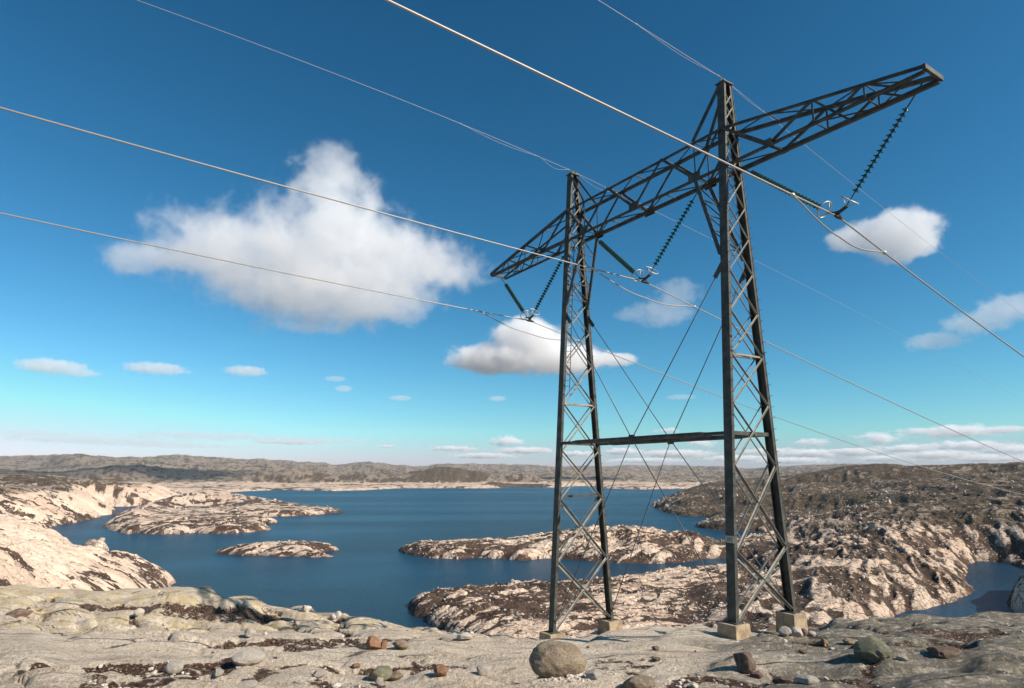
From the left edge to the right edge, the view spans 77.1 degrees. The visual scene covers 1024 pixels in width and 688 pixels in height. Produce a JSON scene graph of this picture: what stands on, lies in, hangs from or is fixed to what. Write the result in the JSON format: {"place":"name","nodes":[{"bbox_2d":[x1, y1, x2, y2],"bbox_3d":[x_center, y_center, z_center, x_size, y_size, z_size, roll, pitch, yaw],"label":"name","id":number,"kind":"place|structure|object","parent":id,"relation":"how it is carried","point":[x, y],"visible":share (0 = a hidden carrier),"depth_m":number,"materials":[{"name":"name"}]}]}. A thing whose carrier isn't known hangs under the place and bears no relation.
{"place":"outdoors","nodes":[
{"label":"outdoors","id":0,"kind":"place"},
{"bbox_2d":[0,516,175,590],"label":"headland","id":1,"kind":"structure","parent":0,"point":[73,567],"depth_m":214.89,"materials":[{"name":"beige stone"}]},
{"bbox_2d":[84,539,108,550],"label":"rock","id":2,"kind":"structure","parent":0,"point":[102,544],"depth_m":380.03,"materials":[{"name":"beige stone"}]},
{"bbox_2d":[103,488,342,533],"bbox_3d":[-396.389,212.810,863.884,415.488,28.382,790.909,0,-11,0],"label":"island","id":3,"kind":"structure","parent":0,"point":[159,524],"depth_m":639.20,"materials":[{"name":"beige stone"}]},
{"bbox_2d":[215,541,338,556],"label":"island","id":4,"kind":"structure","parent":0,"point":[274,548],"depth_m":365.71,"materials":[{"name":"beige stone"}]},
{"bbox_2d":[0,467,719,527],"bbox_3d":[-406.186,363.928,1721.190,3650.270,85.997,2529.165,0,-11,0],"label":"shore","id":5,"kind":"structure","parent":0,"point":[114,491],"depth_m":1747.05,"materials":[{"name":"beige stone"}]},
{"bbox_2d":[0,467,1023,635],"bbox_3d":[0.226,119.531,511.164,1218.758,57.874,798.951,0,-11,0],"label":"shore boulders","id":6,"kind":"object","parent":5,"relation":"on","point":[584,546],"visible":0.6,"depth_m":319.33,"materials":[{"name":"beige stone"}]},
{"bbox_2d":[0,454,864,480],"bbox_3d":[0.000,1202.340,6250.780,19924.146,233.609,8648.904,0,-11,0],"label":"hills","id":7,"kind":"structure","parent":0,"point":[176,467],"depth_m":4324.67,"materials":[{"name":"stone"}]},
{"bbox_2d":[0,212,1022,494],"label":"conductor","id":8,"kind":"object","parent":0,"point":[432,302],"visible":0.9,"depth_m":33.06,"materials":[{"name":"metal"}]},
{"bbox_2d":[0,584,1023,687],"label":"bedrock ground","id":9,"kind":"structure","parent":0,"point":[93,629],"depth_m":13.94,"materials":[{"name":"stone"}]},
{"bbox_2d":[6,608,32,617],"bbox_3d":[-20.645,11.286,26.895,0.713,0.406,0.905,-5,-12,24],"label":"stone","id":10,"kind":"object","parent":9,"relation":"on","point":[18,612],"visible":0.87,"depth_m":26.71,"materials":[{"name":"brown stone"}]},
{"bbox_2d":[134,608,144,616],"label":"stone","id":11,"kind":"object","parent":9,"relation":"on","point":[139,612],"visible":1,"depth_m":27.61,"materials":[{"name":"white stone"}]},
{"bbox_2d":[165,661,183,673],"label":"stone","id":12,"kind":"object","parent":9,"relation":"on","point":[174,667],"visible":1,"depth_m":10.32,"materials":[{"name":"white stone"}]},
{"bbox_2d":[213,668,223,676],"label":"stone","id":13,"kind":"object","parent":9,"relation":"on","point":[218,672],"visible":1,"depth_m":9.02,"materials":[{"name":"white stone"}]},
{"bbox_2d":[241,601,249,608],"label":"stone","id":14,"kind":"object","parent":9,"relation":"on","point":[245,605],"visible":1,"depth_m":33.13,"materials":[{"name":"grey stone"}]},
{"bbox_2d":[235,680,257,687],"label":"stone","id":15,"kind":"object","parent":9,"relation":"on","point":[249,684],"visible":0.99,"depth_m":8.84,"materials":[{"name":"white stone"}]},
{"bbox_2d":[231,649,265,665],"bbox_3d":[-4.657,5.543,11.347,0.584,0.244,0.496,4,-12,-20],"label":"stone","id":16,"kind":"object","parent":9,"relation":"on","point":[249,657],"visible":1,"depth_m":11.20,"materials":[{"name":"white stone"}]},
{"bbox_2d":[245,627,255,636],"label":"stone","id":17,"kind":"object","parent":9,"relation":"on","point":[250,631],"visible":1,"depth_m":15.35,"materials":[{"name":"white stone"}]},
{"bbox_2d":[300,605,311,611],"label":"stone","id":18,"kind":"object","parent":9,"relation":"on","point":[305,608],"visible":0.98,"depth_m":34.19,"materials":[{"name":"white stone"}]},
{"bbox_2d":[312,669,325,677],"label":"stone","id":19,"kind":"object","parent":9,"relation":"on","point":[318,673],"visible":1,"depth_m":9.44,"materials":[{"name":"white stone"}]},
{"bbox_2d":[329,614,335,619],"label":"stone","id":20,"kind":"object","parent":9,"relation":"on","point":[332,617],"visible":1,"depth_m":35.71,"materials":[{"name":"white stone"}]},
{"bbox_2d":[335,611,341,619],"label":"boulder","id":21,"kind":"object","parent":9,"relation":"on","point":[338,614],"visible":1,"depth_m":35.97,"materials":[{"name":"white stone"}]},
{"bbox_2d":[352,663,359,667],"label":"stone","id":22,"kind":"object","parent":9,"relation":"on","point":[355,665],"visible":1,"depth_m":11.44,"materials":[{"name":"orange stone"}]},
{"bbox_2d":[366,635,380,648],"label":"stone","id":23,"kind":"object","parent":9,"relation":"on","point":[373,642],"visible":1,"depth_m":14.45,"materials":[{"name":"brown stone"}]},
{"bbox_2d":[375,677,383,685],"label":"stone","id":24,"kind":"object","parent":9,"relation":"on","point":[379,681],"visible":1,"depth_m":9.55,"materials":[{"name":"white stone"}]},
{"bbox_2d":[369,665,392,680],"bbox_3d":[-2.229,5.610,10.918,0.402,0.274,0.342,2,-12,-10],"label":"stone","id":25,"kind":"object","parent":9,"relation":"on","point":[384,672],"visible":0.84,"depth_m":10.80,"materials":[{"name":"stone"}]},
{"bbox_2d":[380,640,387,648],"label":"stone","id":26,"kind":"object","parent":9,"relation":"on","point":[384,644],"visible":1,"depth_m":14.49,"materials":[{"name":"brown stone"}]},
{"bbox_2d":[389,671,402,680],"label":"stone","id":27,"kind":"object","parent":9,"relation":"on","point":[396,675],"visible":1,"depth_m":10.84,"materials":[{"name":"beige stone"}]},
{"bbox_2d":[392,640,408,649],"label":"stone","id":28,"kind":"object","parent":9,"relation":"on","point":[402,644],"visible":0.95,"depth_m":14.38,"materials":[{"name":"beige stone"}]},
{"bbox_2d":[434,664,447,675],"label":"stone","id":29,"kind":"object","parent":9,"relation":"on","point":[440,669],"visible":1,"depth_m":9.63,"materials":[{"name":"orange stone"}]},
{"bbox_2d":[457,632,471,639],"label":"stone","id":30,"kind":"object","parent":9,"relation":"on","point":[464,636],"visible":1,"depth_m":21.60,"materials":[{"name":"white stone"}]},
{"bbox_2d":[476,663,490,675],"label":"stone","id":31,"kind":"object","parent":9,"relation":"on","point":[483,669],"visible":1,"depth_m":11.05,"materials":[{"name":"white stone"}]},
{"bbox_2d":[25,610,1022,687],"bbox_3d":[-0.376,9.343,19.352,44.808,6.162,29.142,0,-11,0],"label":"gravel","id":32,"kind":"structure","parent":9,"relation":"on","point":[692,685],"depth_m":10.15,"materials":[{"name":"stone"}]},
{"bbox_2d":[529,640,586,677],"bbox_3d":[0.712,4.912,9.999,0.891,0.542,0.757,-1,-11,4],"label":"boulder","id":33,"kind":"object","parent":9,"relation":"on","point":[551,658],"visible":0.91,"depth_m":9.74,"materials":[{"name":"beige stone"}]},
{"bbox_2d":[537,673,589,682],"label":"pebbles","id":34,"kind":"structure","parent":9,"relation":"on","point":[576,676],"depth_m":9.51,"materials":[{"name":"white stone"}]},
{"bbox_2d":[585,669,601,679],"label":"stone","id":35,"kind":"object","parent":9,"relation":"on","point":[593,674],"visible":1,"depth_m":9.48,"materials":[{"name":"white stone"}]},
{"bbox_2d":[621,674,655,687],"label":"stone","id":36,"kind":"object","parent":9,"relation":"on","point":[641,681],"visible":1,"depth_m":9.05,"materials":[{"name":"beige stone"}]},
{"bbox_2d":[652,646,658,650],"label":"stone","id":37,"kind":"object","parent":9,"relation":"on","point":[655,648],"visible":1,"depth_m":15.86,"materials":[{"name":"stone"}]},
{"bbox_2d":[652,657,660,661],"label":"stone","id":38,"kind":"object","parent":9,"relation":"on","point":[656,659],"visible":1,"depth_m":11.54,"materials":[{"name":"brown stone"}]},
{"bbox_2d":[490,63,943,639],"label":"transmission tower","id":39,"kind":"structure","parent":9,"relation":"on","point":[788,615],"depth_m":25.83,"materials":[{"name":"metal"}]},
{"bbox_2d":[501,256,563,321],"bbox_3d":[1.228,-3.073,36.932,0.652,3.553,6.892,7,-14,-33],"label":"insulator set","id":40,"kind":"object","parent":39,"relation":"hanging from","point":[517,302],"visible":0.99,"depth_m":36.74,"materials":[{"name":"green glass"}]},
{"bbox_2d":[138,0,1019,398],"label":"earth wire","id":41,"kind":"object","parent":39,"relation":"attached to","point":[494,140],"visible":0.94,"depth_m":31.53,"materials":[{"name":"grey metal"}]},
{"bbox_2d":[592,184,701,283],"bbox_3d":[6.093,-4.494,29.759,0.652,3.503,7.126,7,-14,-33],"label":"insulator set","id":42,"kind":"object","parent":39,"relation":"hanging from","point":[618,258],"visible":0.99,"depth_m":29.36,"materials":[{"name":"green glass"}]},
{"bbox_2d":[599,0,1021,313],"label":"earth wire","id":43,"kind":"object","parent":39,"relation":"attached to","point":[773,119],"visible":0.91,"depth_m":27.38,"materials":[{"name":"grey metal"}]},
{"bbox_2d":[737,83,922,219],"bbox_3d":[10.959,-5.979,22.599,0.652,3.583,6.892,7,-14,-33],"label":"insulator set","id":44,"kind":"object","parent":39,"relation":"hanging from","point":[837,215],"visible":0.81,"depth_m":21.78,"materials":[{"name":"green glass"}]},
{"bbox_2d":[733,652,755,673],"bbox_3d":[3.816,5.230,10.529,0.350,0.357,0.297,-4,-12,18],"label":"stone","id":45,"kind":"object","parent":9,"relation":"on","point":[745,662],"visible":0.98,"depth_m":10.45,"materials":[{"name":"stone"}]},
{"bbox_2d":[750,670,762,678],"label":"stone","id":46,"kind":"object","parent":9,"relation":"on","point":[757,674],"visible":1,"depth_m":10.14,"materials":[{"name":"brown stone"}]},
{"bbox_2d":[772,676,792,683],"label":"stone","id":47,"kind":"object","parent":9,"relation":"on","point":[781,679],"visible":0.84,"depth_m":8.95,"materials":[{"name":"brown stone"}]},
{"bbox_2d":[778,626,791,635],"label":"stone","id":48,"kind":"object","parent":9,"relation":"on","point":[784,631],"visible":1,"depth_m":18.75,"materials":[{"name":"grey stone"}]},
{"bbox_2d":[790,627,802,636],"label":"stone","id":49,"kind":"object","parent":9,"relation":"on","point":[796,631],"visible":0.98,"depth_m":18.67,"materials":[{"name":"white stone"}]},
{"bbox_2d":[798,649,807,653],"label":"stone","id":50,"kind":"object","parent":9,"relation":"on","point":[802,651],"visible":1,"depth_m":11.17,"materials":[{"name":"stone"}]},
{"bbox_2d":[801,628,807,635],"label":"stone","id":51,"kind":"object","parent":9,"relation":"on","point":[805,632],"visible":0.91,"depth_m":18.78,"materials":[{"name":"brown stone"}]},
{"bbox_2d":[794,674,819,684],"bbox_3d":[4.029,4.552,8.722,0.284,0.113,0.226,2,-12,-9],"label":"stone","id":52,"kind":"object","parent":9,"relation":"on","point":[806,679],"visible":1,"depth_m":8.68,"materials":[{"name":"white stone"}]},
{"bbox_2d":[808,631,815,636],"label":"stone","id":53,"kind":"object","parent":9,"relation":"on","point":[812,633],"visible":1,"depth_m":18.78,"materials":[{"name":"white stone"}]},
{"bbox_2d":[820,638,827,644],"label":"stone","id":54,"kind":"object","parent":9,"relation":"on","point":[823,641],"visible":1,"depth_m":17.75,"materials":[{"name":"brown stone"}]},
{"bbox_2d":[842,638,854,644],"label":"stone","id":55,"kind":"object","parent":9,"relation":"on","point":[848,641],"visible":0.98,"depth_m":17.44,"materials":[{"name":"beige stone"}]},
{"bbox_2d":[853,636,891,662],"bbox_3d":[5.883,4.998,10.480,0.556,0.424,0.473,-6,-13,27],"label":"boulder","id":56,"kind":"object","parent":9,"relation":"on","point":[873,649],"visible":0.91,"depth_m":10.37,"materials":[{"name":"green stone"}]},
{"bbox_2d":[896,655,907,660],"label":"stone","id":57,"kind":"object","parent":9,"relation":"on","point":[901,657],"visible":1,"depth_m":10.18,"materials":[{"name":"white stone"}]},
{"bbox_2d":[926,646,961,658],"bbox_3d":[6.982,4.950,10.330,0.465,0.182,0.372,-2,-12,10],"label":"stone","id":58,"kind":"object","parent":9,"relation":"on","point":[944,652],"visible":1,"depth_m":10.22,"materials":[{"name":"stone"}]},
{"bbox_2d":[0,107,1023,461],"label":"conductor","id":59,"kind":"object","parent":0,"point":[442,229],"visible":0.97,"depth_m":23.37,"materials":[{"name":"metal"}]},
{"bbox_2d":[0,0,1023,468],"label":"sky","id":60,"kind":"structure","parent":0,"point":[110,347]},
{"bbox_2d":[46,486,1023,627],"bbox_3d":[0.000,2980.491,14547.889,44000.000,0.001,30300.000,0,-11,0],"label":"water","id":61,"kind":"structure","parent":0,"point":[368,569],"depth_m":392.96,"materials":[{"name":"blue liquid"}]},
{"bbox_2d":[384,0,1023,356],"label":"conductor","id":62,"kind":"object","parent":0,"point":[797,198],"visible":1,"depth_m":18.01,"materials":[{"name":"metal"}]},
{"bbox_2d":[398,462,1023,638],"bbox_3d":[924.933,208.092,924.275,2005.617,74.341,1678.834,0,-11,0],"label":"rocky land","id":63,"kind":"structure","parent":0,"point":[951,523],"depth_m":330.78,"materials":[{"name":"beige stone"}]},
{"bbox_2d":[1006,572,1023,612],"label":"shore rock","id":64,"kind":"object","parent":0,"point":[1015,602],"visible":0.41,"depth_m":214.05,"materials":[{"name":"grey stone"}]}
]}

